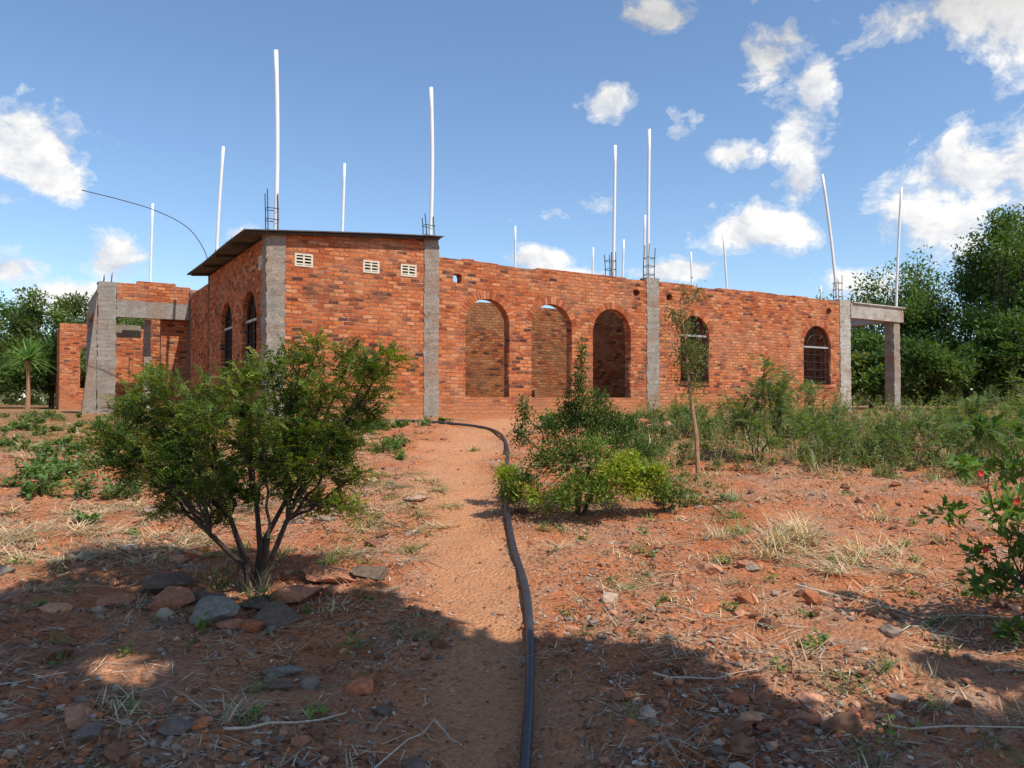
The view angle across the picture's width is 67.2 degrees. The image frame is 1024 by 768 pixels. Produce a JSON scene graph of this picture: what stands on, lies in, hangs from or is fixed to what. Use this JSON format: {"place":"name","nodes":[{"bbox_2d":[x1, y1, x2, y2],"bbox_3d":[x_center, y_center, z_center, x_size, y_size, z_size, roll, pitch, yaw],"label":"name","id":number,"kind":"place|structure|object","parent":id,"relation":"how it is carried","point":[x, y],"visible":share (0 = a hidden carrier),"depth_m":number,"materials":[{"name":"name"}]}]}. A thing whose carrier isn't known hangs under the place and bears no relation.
{"place":"outdoors","nodes":[
{"label":"outdoors","id":0,"kind":"place"},
{"bbox_2d":[159,290,197,410],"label":"annexe pier","id":1,"kind":"structure","parent":0,"point":[173,343],"depth_m":22.29,"materials":[{"name":"brick"}]},
{"bbox_2d":[0,402,1023,767],"bbox_3d":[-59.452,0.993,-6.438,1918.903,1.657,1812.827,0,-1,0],"label":"ground","id":2,"kind":"structure","parent":0,"point":[464,546],"depth_m":4.59,"materials":[{"name":"red soil"}]},
{"bbox_2d":[0,564,15,575],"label":"rock","id":3,"kind":"object","parent":2,"relation":"on","point":[4,569],"visible":0.88,"depth_m":5.35,"materials":[{"name":"stone"}]},
{"bbox_2d":[0,347,16,401],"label":"broadleaf tree","id":4,"kind":"object","parent":2,"relation":"on","point":[7,389],"visible":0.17,"depth_m":36.39,"materials":[{"name":"green plant"}]},
{"bbox_2d":[0,291,43,365],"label":"broadleaf tree","id":5,"kind":"object","parent":2,"relation":"on","point":[4,312],"visible":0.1,"depth_m":45.68,"materials":[{"name":"green plant"}]},
{"bbox_2d":[1,338,60,412],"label":"dracaena palm","id":6,"kind":"object","parent":2,"relation":"on","point":[28,353],"visible":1,"depth_m":21.76,"materials":[{"name":"green plant"}]},
{"bbox_2d":[0,329,85,407],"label":"broadleaf tree","id":7,"kind":"object","parent":2,"relation":"on","point":[15,377],"visible":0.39,"depth_m":35.39,"materials":[{"name":"green plant"}]},
{"bbox_2d":[0,283,91,407],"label":"broadleaf tree","id":8,"kind":"object","parent":2,"relation":"on","point":[73,311],"visible":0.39,"depth_m":40.00,"materials":[{"name":"green plant"}]},
{"bbox_2d":[55,327,59,408],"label":"wing side wall","id":9,"kind":"structure","parent":2,"relation":"on","point":[57,374],"depth_m":33.84,"materials":[{"name":"brick"}]},
{"bbox_2d":[80,357,85,387],"bbox_3d":[-18.551,-0.115,36.256,4.036,2.778,4.031,-1,-2,34],"label":"broadleaf tree","id":10,"kind":"object","parent":2,"relation":"on","point":[82,373],"visible":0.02,"depth_m":34.99,"materials":[{"name":"green plant"}]},
{"bbox_2d":[81,293,97,413],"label":"annexe buttress","id":11,"kind":"structure","parent":2,"relation":"on","point":[89,400],"depth_m":20.93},
{"bbox_2d":[86,315,92,369],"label":"annexe column","id":12,"kind":"structure","parent":2,"relation":"on","point":[89,323],"depth_m":24.67,"materials":[{"name":"concrete"}]},
{"bbox_2d":[59,323,143,409],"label":"wing wall","id":13,"kind":"structure","parent":2,"relation":"on","point":[73,342],"depth_m":32.24,"materials":[{"name":"brick"}]},
{"bbox_2d":[96,281,116,413],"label":"annexe column","id":14,"kind":"structure","parent":2,"relation":"on","point":[106,335],"depth_m":21.10,"materials":[{"name":"concrete"}]},
{"bbox_2d":[85,317,145,350],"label":"broadleaf tree","id":15,"kind":"object","parent":2,"relation":"on","point":[119,320],"visible":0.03,"depth_m":49.02,"materials":[{"name":"green plant"}]},
{"bbox_2d":[96,592,136,608],"bbox_3d":[-2.501,1.373,4.868,0.266,0.099,0.182,0,-1,0],"label":"rock","id":16,"kind":"object","parent":2,"relation":"on","point":[118,597],"visible":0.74,"depth_m":4.83,"materials":[{"name":"stone"}]},
{"bbox_2d":[115,319,159,410],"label":"annexe rear wall","id":17,"kind":"structure","parent":2,"relation":"on","point":[132,350],"depth_m":23.39,"materials":[{"name":"brick"}]},
{"bbox_2d":[88,290,189,337],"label":"annexe beams","id":18,"kind":"structure","parent":2,"relation":"on","point":[147,310],"depth_m":21.91,"materials":[{"name":"concrete"}]},
{"bbox_2d":[116,281,190,304],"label":"annexe parapet","id":19,"kind":"structure","parent":18,"relation":"on","point":[143,291],"depth_m":21.75,"materials":[{"name":"brick"}]},
{"bbox_2d":[149,203,153,281],"bbox_3d":[-12.359,-3.347,26.383,0.147,5.699,0.080,0,-1,0],"label":"white pole","id":20,"kind":"object","parent":19,"relation":"on","point":[151,243],"visible":0.45,"depth_m":26.39,"materials":[{"name":"plastic"}]},
{"bbox_2d":[142,320,151,407],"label":"annexe column","id":21,"kind":"structure","parent":2,"relation":"on","point":[146,353],"depth_m":22.28,"materials":[{"name":"concrete"}]},
{"bbox_2d":[153,619,178,627],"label":"rock","id":22,"kind":"object","parent":2,"relation":"on","point":[163,624],"visible":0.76,"depth_m":4.45,"materials":[{"name":"stone"}]},
{"bbox_2d":[140,571,194,593],"bbox_3d":[-2.352,1.355,5.222,0.347,0.149,0.294,0,-1,0],"label":"rock","id":23,"kind":"object","parent":2,"relation":"on","point":[155,584],"visible":0.75,"depth_m":5.13,"materials":[{"name":"stone"}]},
{"bbox_2d":[147,586,194,609],"bbox_3d":[-2.133,1.357,4.844,0.280,0.173,0.274,0,-1,0],"label":"rock","id":24,"kind":"object","parent":2,"relation":"on","point":[173,597],"visible":0.86,"depth_m":4.79,"materials":[{"name":"stone"}]},
{"bbox_2d":[186,292,193,411],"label":"annexe corner column","id":25,"kind":"structure","parent":2,"relation":"on","point":[188,347],"depth_m":22.21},
{"bbox_2d":[190,284,207,413],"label":"wall","id":26,"kind":"structure","parent":2,"relation":"on","point":[199,330],"depth_m":21.05,"materials":[{"name":"brick"}]},
{"bbox_2d":[215,146,224,249],"bbox_3d":[-7.712,-4.252,20.302,0.268,4.031,0.080,0,-1,0],"label":"white pole","id":27,"kind":"object","parent":26,"relation":"on","point":[219,198],"visible":0.65,"depth_m":20.29,"materials":[{"name":"plastic"}]},
{"bbox_2d":[188,591,226,604],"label":"rock","id":28,"kind":"object","parent":2,"relation":"on","point":[199,595],"visible":0.3,"depth_m":4.93,"materials":[{"name":"stone"}]},
{"bbox_2d":[189,595,239,625],"bbox_3d":[-1.787,1.362,4.636,0.286,0.165,0.190,0,-1,-19],"label":"rock","id":29,"kind":"object","parent":2,"relation":"on","point":[219,608],"visible":0.89,"depth_m":4.60,"materials":[{"name":"stone"}]},
{"bbox_2d":[216,618,245,629],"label":"rock","id":30,"kind":"object","parent":2,"relation":"on","point":[230,623],"visible":0.64,"depth_m":4.48,"materials":[{"name":"stone"}]},
{"bbox_2d":[209,240,262,419],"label":"side wall","id":31,"kind":"structure","parent":2,"relation":"on","point":[234,277],"depth_m":17.37,"materials":[{"name":"brick"}]},
{"bbox_2d":[219,305,231,382],"bbox_3d":[-6.650,-0.978,18.127,0.201,1.896,1.271,1,-2,-32],"label":"side arched window","id":32,"kind":"structure","parent":31,"relation":"attached to","point":[228,329],"depth_m":18.39,"materials":[{"name":"metal"}]},
{"bbox_2d":[220,282,258,329],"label":"side arch brick rings","id":33,"kind":"object","parent":31,"relation":"attached to","point":[250,288],"visible":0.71,"depth_m":16.75,"materials":[{"name":"brick"}]},
{"bbox_2d":[246,293,256,376],"bbox_3d":[-5.482,-1.021,16.266,0.205,1.895,1.288,1,-2,-32],"label":"side arched window","id":34,"kind":"structure","parent":31,"relation":"attached to","point":[254,319],"depth_m":16.53,"materials":[{"name":"metal"}]},
{"bbox_2d":[191,231,439,275],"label":"roof timbers","id":35,"kind":"object","parent":31,"relation":"on","point":[313,234],"visible":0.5,"depth_m":16.05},
{"bbox_2d":[187,229,444,274],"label":"tin roof","id":36,"kind":"structure","parent":35,"relation":"on","point":[240,237],"depth_m":16.50,"materials":[{"name":"metal"}]},
{"bbox_2d":[56,326,420,592],"bbox_3d":[-1.814,0.519,5.284,2.429,1.876,1.258,0,-1,0],"label":"acacia bush","id":37,"kind":"object","parent":2,"relation":"on","point":[181,435],"visible":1,"depth_m":5.15,"materials":[{"name":"green plant"}]},
{"bbox_2d":[241,595,270,610],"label":"rock","id":38,"kind":"object","parent":2,"relation":"on","point":[259,604],"visible":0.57,"depth_m":4.91,"materials":[{"name":"stone"}]},
{"bbox_2d":[260,234,285,421],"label":"corner column","id":39,"kind":"structure","parent":2,"relation":"on","point":[273,270],"depth_m":15.12,"materials":[{"name":"concrete"}]},
{"bbox_2d":[253,601,302,627],"bbox_3d":[-1.409,1.399,4.661,0.315,0.143,0.252,0,-1,0],"label":"rock","id":40,"kind":"object","parent":2,"relation":"on","point":[278,613],"visible":0.79,"depth_m":4.61,"materials":[{"name":"stone"}]},
{"bbox_2d":[268,680,293,690],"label":"rock","id":41,"kind":"object","parent":2,"relation":"on","point":[279,685],"visible":1,"depth_m":3.80,"materials":[{"name":"stone"}]},
{"bbox_2d":[258,665,304,677],"bbox_3d":[-1.197,1.496,4.024,0.243,0.063,0.107,0,-1,0],"label":"rock","id":42,"kind":"object","parent":2,"relation":"on","point":[283,671],"visible":0.95,"depth_m":3.98,"materials":[{"name":"stone"}]},
{"bbox_2d":[269,585,323,602],"bbox_3d":[-1.418,1.375,5.051,0.348,0.121,0.277,0,-1,0],"label":"rock","id":43,"kind":"object","parent":2,"relation":"on","point":[296,593],"visible":0.84,"depth_m":4.96,"materials":[{"name":"stone"}]},
{"bbox_2d":[291,735,311,747],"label":"rock","id":44,"kind":"object","parent":2,"relation":"on","point":[297,741],"visible":0.91,"depth_m":3.25,"materials":[{"name":"stone"}]},
{"bbox_2d":[303,565,354,582],"bbox_3d":[-1.267,1.331,5.402,0.421,0.104,0.290,0,-1,0],"label":"rock","id":45,"kind":"object","parent":2,"relation":"on","point":[318,573],"visible":0.94,"depth_m":5.33,"materials":[{"name":"stone"}]},
{"bbox_2d":[0,407,675,525],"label":"creeping plants","id":46,"kind":"object","parent":2,"relation":"on","point":[55,467],"visible":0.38,"depth_m":9.77,"materials":[{"name":"green plant"}]},
{"bbox_2d":[331,585,351,595],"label":"rock","id":47,"kind":"object","parent":2,"relation":"on","point":[342,588],"visible":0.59,"depth_m":5.09,"materials":[{"name":"stone"}]},
{"bbox_2d":[351,565,387,580],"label":"rock","id":48,"kind":"object","parent":2,"relation":"on","point":[379,573],"visible":0.97,"depth_m":5.34,"materials":[{"name":"stone"}]},
{"bbox_2d":[0,413,755,582],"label":"green grass","id":49,"kind":"structure","parent":2,"relation":"on","point":[734,497],"depth_m":7.30,"materials":[{"name":"green plant"}]},
{"bbox_2d":[372,705,393,715],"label":"rock","id":50,"kind":"object","parent":2,"relation":"on","point":[384,710],"visible":0.99,"depth_m":3.54,"materials":[{"name":"stone"}]},
{"bbox_2d":[207,275,565,397],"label":"back wall","id":51,"kind":"structure","parent":2,"relation":"on","point":[484,350],"depth_m":24.44,"materials":[{"name":"brick"}]},
{"bbox_2d":[341,163,345,231],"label":"white pole","id":52,"kind":"object","parent":51,"relation":"attached to","point":[343,197],"visible":0.5,"depth_m":22.00,"materials":[{"name":"plastic"}]},
{"bbox_2d":[643,215,645,277],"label":"white pole","id":53,"kind":"object","parent":51,"relation":"attached to","point":[644,237],"visible":0.46,"depth_m":28.10,"materials":[{"name":"plastic"}]},
{"bbox_2d":[404,494,427,501],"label":"rock","id":54,"kind":"object","parent":2,"relation":"on","point":[417,497],"visible":0.94,"depth_m":7.89,"materials":[{"name":"stone"}]},
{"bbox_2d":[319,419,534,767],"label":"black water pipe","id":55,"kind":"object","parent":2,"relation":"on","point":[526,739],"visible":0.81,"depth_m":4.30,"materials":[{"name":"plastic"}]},
{"bbox_2d":[423,239,439,416],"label":"facade column","id":56,"kind":"structure","parent":2,"relation":"on","point":[431,307],"depth_m":16.90,"materials":[{"name":"concrete"}]},
{"bbox_2d":[0,428,1021,767],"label":"soil clods","id":57,"kind":"object","parent":2,"relation":"on","point":[80,728],"visible":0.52,"depth_m":3.82,"materials":[{"name":"red soil"}]},
{"bbox_2d":[0,406,1023,767],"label":"dry grass","id":58,"kind":"structure","parent":2,"relation":"on","point":[798,528],"depth_m":6.08,"materials":[{"name":"plant"}]},
{"bbox_2d":[0,421,1023,767],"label":"loose stones","id":59,"kind":"object","parent":2,"relation":"on","point":[606,761],"visible":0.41,"depth_m":3.87,"materials":[{"name":"stone"}]},
{"bbox_2d":[0,442,1023,767],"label":"leaf litter","id":60,"kind":"object","parent":2,"relation":"on","point":[620,748],"visible":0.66,"depth_m":3.99,"materials":[{"name":"plant"}]},
{"bbox_2d":[0,583,1023,767],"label":"fallen twigs","id":61,"kind":"object","parent":2,"relation":"on","point":[405,741],"visible":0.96,"depth_m":3.47,"materials":[{"name":"wood"}]},
{"bbox_2d":[0,335,1023,405],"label":"distant trees","id":62,"kind":"object","parent":2,"relation":"on","point":[36,396],"visible":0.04,"depth_m":64.28,"materials":[{"name":"green plant"}]},
{"bbox_2d":[8,471,1023,742],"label":"seedlings","id":63,"kind":"object","parent":2,"relation":"on","point":[322,709],"visible":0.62,"depth_m":4.61,"materials":[{"name":"green plant"}]},
{"bbox_2d":[284,235,840,420],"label":"front wall","id":64,"kind":"structure","parent":2,"relation":"on","point":[336,289],"depth_m":18.08,"materials":[{"name":"brick"}]},
{"bbox_2d":[274,49,279,229],"bbox_3d":[-4.682,-4.699,15.311,0.126,3.897,0.086,0,-1,0],"label":"white pole","id":65,"kind":"object","parent":64,"relation":"on","point":[276,82],"visible":0.91,"depth_m":15.28,"materials":[{"name":"plastic"}]},
{"bbox_2d":[295,253,416,276],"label":"vent blocks","id":66,"kind":"structure","parent":64,"relation":"on","point":[367,262],"depth_m":16.18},
{"bbox_2d":[429,87,433,234],"bbox_3d":[-1.801,-4.653,17.111,0.142,3.890,0.084,0,-1,0],"label":"white pole","id":67,"kind":"object","parent":64,"relation":"on","point":[431,160],"visible":0.9,"depth_m":17.09,"materials":[{"name":"plastic"}]},
{"bbox_2d":[81,189,894,303],"bbox_3d":[1.665,-3.586,20.330,25.014,2.161,7.575,0,-1,-12],"label":"rebar","id":68,"kind":"object","parent":64,"relation":"on","point":[426,224],"visible":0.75,"depth_m":19.65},
{"bbox_2d":[612,145,616,275],"bbox_3d":[2.634,-4.260,19.903,0.147,3.829,0.080,0,-1,0],"label":"white pole","id":69,"kind":"object","parent":64,"relation":"on","point":[614,206],"visible":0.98,"depth_m":19.88,"materials":[{"name":"plastic"}]},
{"bbox_2d":[459,291,833,347],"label":"arch brick rings","id":70,"kind":"object","parent":64,"relation":"attached to","point":[533,310],"visible":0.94,"depth_m":18.97,"materials":[{"name":"brick"}]},
{"bbox_2d":[647,129,650,277],"bbox_3d":[3.657,-4.579,20.610,0.136,4.498,0.084,0,-1,0],"label":"white pole","id":71,"kind":"object","parent":64,"relation":"on","point":[648,186],"visible":0.83,"depth_m":20.59,"materials":[{"name":"plastic"}]},
{"bbox_2d":[680,316,710,384],"bbox_3d":[4.995,-0.923,21.225,1.159,1.924,0.201,1,-2,-32],"label":"arched window","id":72,"kind":"structure","parent":64,"relation":"attached to","point":[699,336],"depth_m":21.34,"materials":[{"name":"metal"}]},
{"bbox_2d":[804,326,832,387],"bbox_3d":[9.469,-0.858,24.032,1.397,1.926,0.205,1,-2,-32],"label":"arched window","id":73,"kind":"structure","parent":64,"relation":"attached to","point":[821,355],"depth_m":24.09,"materials":[{"name":"metal"}]},
{"bbox_2d":[821,174,837,299],"bbox_3d":[10.236,-4.598,24.812,0.550,4.336,0.090,0,-1,0],"label":"white pole","id":74,"kind":"object","parent":64,"relation":"on","point":[830,234],"visible":1,"depth_m":24.79,"materials":[{"name":"plastic"}]},
{"bbox_2d":[491,336,695,515],"bbox_3d":[0.811,0.413,7.416,2.039,1.876,1.198,0,-1,0],"label":"green shrub","id":75,"kind":"object","parent":2,"relation":"on","point":[661,487],"visible":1,"depth_m":7.36,"materials":[{"name":"green plant"}]},
{"bbox_2d":[593,293,633,397],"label":"partition wall","id":76,"kind":"structure","parent":2,"relation":"on","point":[608,351],"depth_m":22.41,"materials":[{"name":"brick"}]},
{"bbox_2d":[640,277,659,413],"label":"facade column","id":77,"kind":"structure","parent":2,"relation":"on","point":[652,339],"depth_m":20.34,"materials":[{"name":"concrete"}]},
{"bbox_2d":[647,390,727,438],"bbox_3d":[2.841,0.509,12.461,1.164,0.859,1.204,0,-1,-12],"label":"feathery shrub","id":78,"kind":"object","parent":2,"relation":"on","point":[684,410],"visible":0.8,"depth_m":12.34,"materials":[{"name":"green plant"}]},
{"bbox_2d":[680,318,702,380],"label":"partition wall","id":79,"kind":"structure","parent":2,"relation":"on","point":[695,329],"depth_m":23.21,"materials":[{"name":"brick"}]},
{"bbox_2d":[660,277,727,480],"bbox_3d":[2.055,0.003,9.002,0.672,2.441,0.733,1,-2,-39],"label":"young tree","id":80,"kind":"object","parent":2,"relation":"on","point":[694,356],"visible":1,"depth_m":8.98,"materials":[{"name":"green plant"}]},
{"bbox_2d":[722,234,727,288],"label":"white pole","id":81,"kind":"object","parent":2,"relation":"on","point":[725,261],"visible":0.52,"depth_m":31.09,"materials":[{"name":"plastic"}]},
{"bbox_2d":[707,352,806,462],"bbox_3d":[3.288,0.337,10.259,1.226,1.515,1.198,-1,-2,38],"label":"feathery shrub","id":82,"kind":"object","parent":2,"relation":"on","point":[778,390],"visible":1,"depth_m":10.16,"materials":[{"name":"green plant"}]},
{"bbox_2d":[561,381,1023,507],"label":"green weeds","id":83,"kind":"object","parent":2,"relation":"on","point":[865,451],"visible":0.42,"depth_m":11.02,"materials":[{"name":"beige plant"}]},
{"bbox_2d":[792,710,820,723],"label":"rock","id":84,"kind":"object","parent":2,"relation":"on","point":[806,717],"visible":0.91,"depth_m":3.39,"materials":[{"name":"stone"}]},
{"bbox_2d":[764,379,850,418],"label":"feathery shrub","id":85,"kind":"object","parent":2,"relation":"on","point":[809,388],"visible":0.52,"depth_m":14.44,"materials":[{"name":"green plant"}]},
{"bbox_2d":[766,396,862,446],"bbox_3d":[4.477,0.619,11.438,1.383,0.944,1.441,0,-1,0],"label":"feathery shrub","id":86,"kind":"object","parent":2,"relation":"on","point":[834,412],"visible":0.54,"depth_m":11.47,"materials":[{"name":"green plant"}]},
{"bbox_2d":[804,328,824,383],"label":"end wall","id":87,"kind":"structure","parent":2,"relation":"on","point":[817,356],"depth_m":25.69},
{"bbox_2d":[788,407,868,469],"bbox_3d":[4.008,0.772,9.989,1.021,0.961,1.003,0,-1,0],"label":"feathery shrub","id":88,"kind":"object","parent":2,"relation":"on","point":[827,438],"visible":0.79,"depth_m":9.78,"materials":[{"name":"green plant"}]},
{"bbox_2d":[831,299,851,411],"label":"end column","id":89,"kind":"structure","parent":2,"relation":"on","point":[845,342],"depth_m":24.70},
{"bbox_2d":[851,349,878,402],"bbox_3d":[13.555,-0.232,32.967,3.997,2.842,4.284,1,-1,-24],"label":"broadleaf tree","id":90,"kind":"object","parent":2,"relation":"on","point":[857,357],"visible":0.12,"depth_m":31.94,"materials":[{"name":"green plant"}]},
{"bbox_2d":[850,302,905,326],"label":"porch beams","id":91,"kind":"structure","parent":2,"relation":"on","point":[863,314],"depth_m":25.73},
{"bbox_2d":[895,187,902,306],"bbox_3d":[13.200,-4.464,26.309,0.324,4.531,0.080,0,-1,0],"label":"white pole","id":92,"kind":"object","parent":91,"relation":"on","point":[898,248],"visible":1,"depth_m":26.29,"materials":[{"name":"plastic"}]},
{"bbox_2d":[816,267,958,407],"bbox_3d":[18.666,-2.337,39.921,7.526,7.421,7.158,0,-1,0],"label":"broadleaf tree","id":93,"kind":"object","parent":2,"relation":"on","point":[879,300],"visible":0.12,"depth_m":38.99,"materials":[{"name":"green plant"}]},
{"bbox_2d":[884,322,900,410],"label":"porch column","id":94,"kind":"structure","parent":2,"relation":"on","point":[892,372],"depth_m":26.27,"materials":[{"name":"concrete"}]},
{"bbox_2d":[850,324,949,408],"bbox_3d":[17.345,-0.802,35.775,5.465,4.143,5.127,-1,-1,23],"label":"broadleaf tree","id":95,"kind":"object","parent":2,"relation":"on","point":[865,341],"visible":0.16,"depth_m":34.84,"materials":[{"name":"green plant"}]},
{"bbox_2d":[859,402,961,460],"bbox_3d":[5.452,0.749,10.710,1.775,1.028,1.171,1,-1,-25],"label":"feathery shrub","id":96,"kind":"object","parent":2,"relation":"on","point":[918,424],"visible":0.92,"depth_m":10.50,"materials":[{"name":"green plant"}]},
{"bbox_2d":[853,330,986,408],"bbox_3d":[16.123,-0.497,30.739,4.892,3.301,4.183,-1,-2,31],"label":"broadleaf tree","id":97,"kind":"object","parent":2,"relation":"on","point":[930,368],"visible":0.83,"depth_m":29.96,"materials":[{"name":"green plant"}]},
{"bbox_2d":[872,203,1023,408],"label":"broadleaf tree","id":98,"kind":"object","parent":2,"relation":"on","point":[1006,239],"visible":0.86,"depth_m":33.86,"materials":[{"name":"green plant"}]},
{"bbox_2d":[886,250,1023,406],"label":"broadleaf tree","id":99,"kind":"object","parent":2,"relation":"on","point":[970,290],"visible":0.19,"depth_m":36.59,"materials":[{"name":"green plant"}]},
{"bbox_2d":[917,408,1023,647],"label":"flowering bush","id":100,"kind":"object","parent":2,"relation":"on","point":[1002,569],"visible":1,"depth_m":4.41,"materials":[{"name":"green plant"}]},
{"bbox_2d":[921,385,1022,453],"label":"feathery shrub","id":101,"kind":"object","parent":2,"relation":"on","point":[970,408],"visible":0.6,"depth_m":11.51,"materials":[{"name":"green plant"}]},
{"bbox_2d":[937,412,1017,459],"bbox_3d":[6.040,0.814,9.992,0.997,0.900,0.991,-1,-2,36],"label":"feathery shrub","id":102,"kind":"object","parent":2,"relation":"on","point":[988,439],"visible":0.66,"depth_m":9.97,"materials":[{"name":"green plant"}]},
{"bbox_2d":[941,300,1023,409],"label":"broadleaf tree","id":103,"kind":"object","parent":2,"relation":"on","point":[1000,355],"visible":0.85,"depth_m":30.70,"materials":[{"name":"green plant"}]},
{"bbox_2d":[943,203,1023,387],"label":"broadleaf tree","id":104,"kind":"object","parent":2,"relation":"on","point":[987,264],"visible":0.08,"depth_m":36.71,"materials":[{"name":"green plant"}]},
{"bbox_2d":[988,390,1023,431],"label":"feathery shrub","id":105,"kind":"object","parent":2,"relation":"on","point":[1011,413],"visible":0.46,"depth_m":12.57,"materials":[{"name":"green plant"}]},
{"bbox_2d":[994,368,1023,420],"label":"feathery shrub","id":106,"kind":"object","parent":2,"relation":"on","point":[1012,380],"visible":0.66,"depth_m":14.11,"materials":[{"name":"green plant"}]},
{"bbox_2d":[0,0,1023,401],"label":"sky","id":107,"kind":"structure","parent":0,"point":[745,105],"materials":[{"name":"blue"}]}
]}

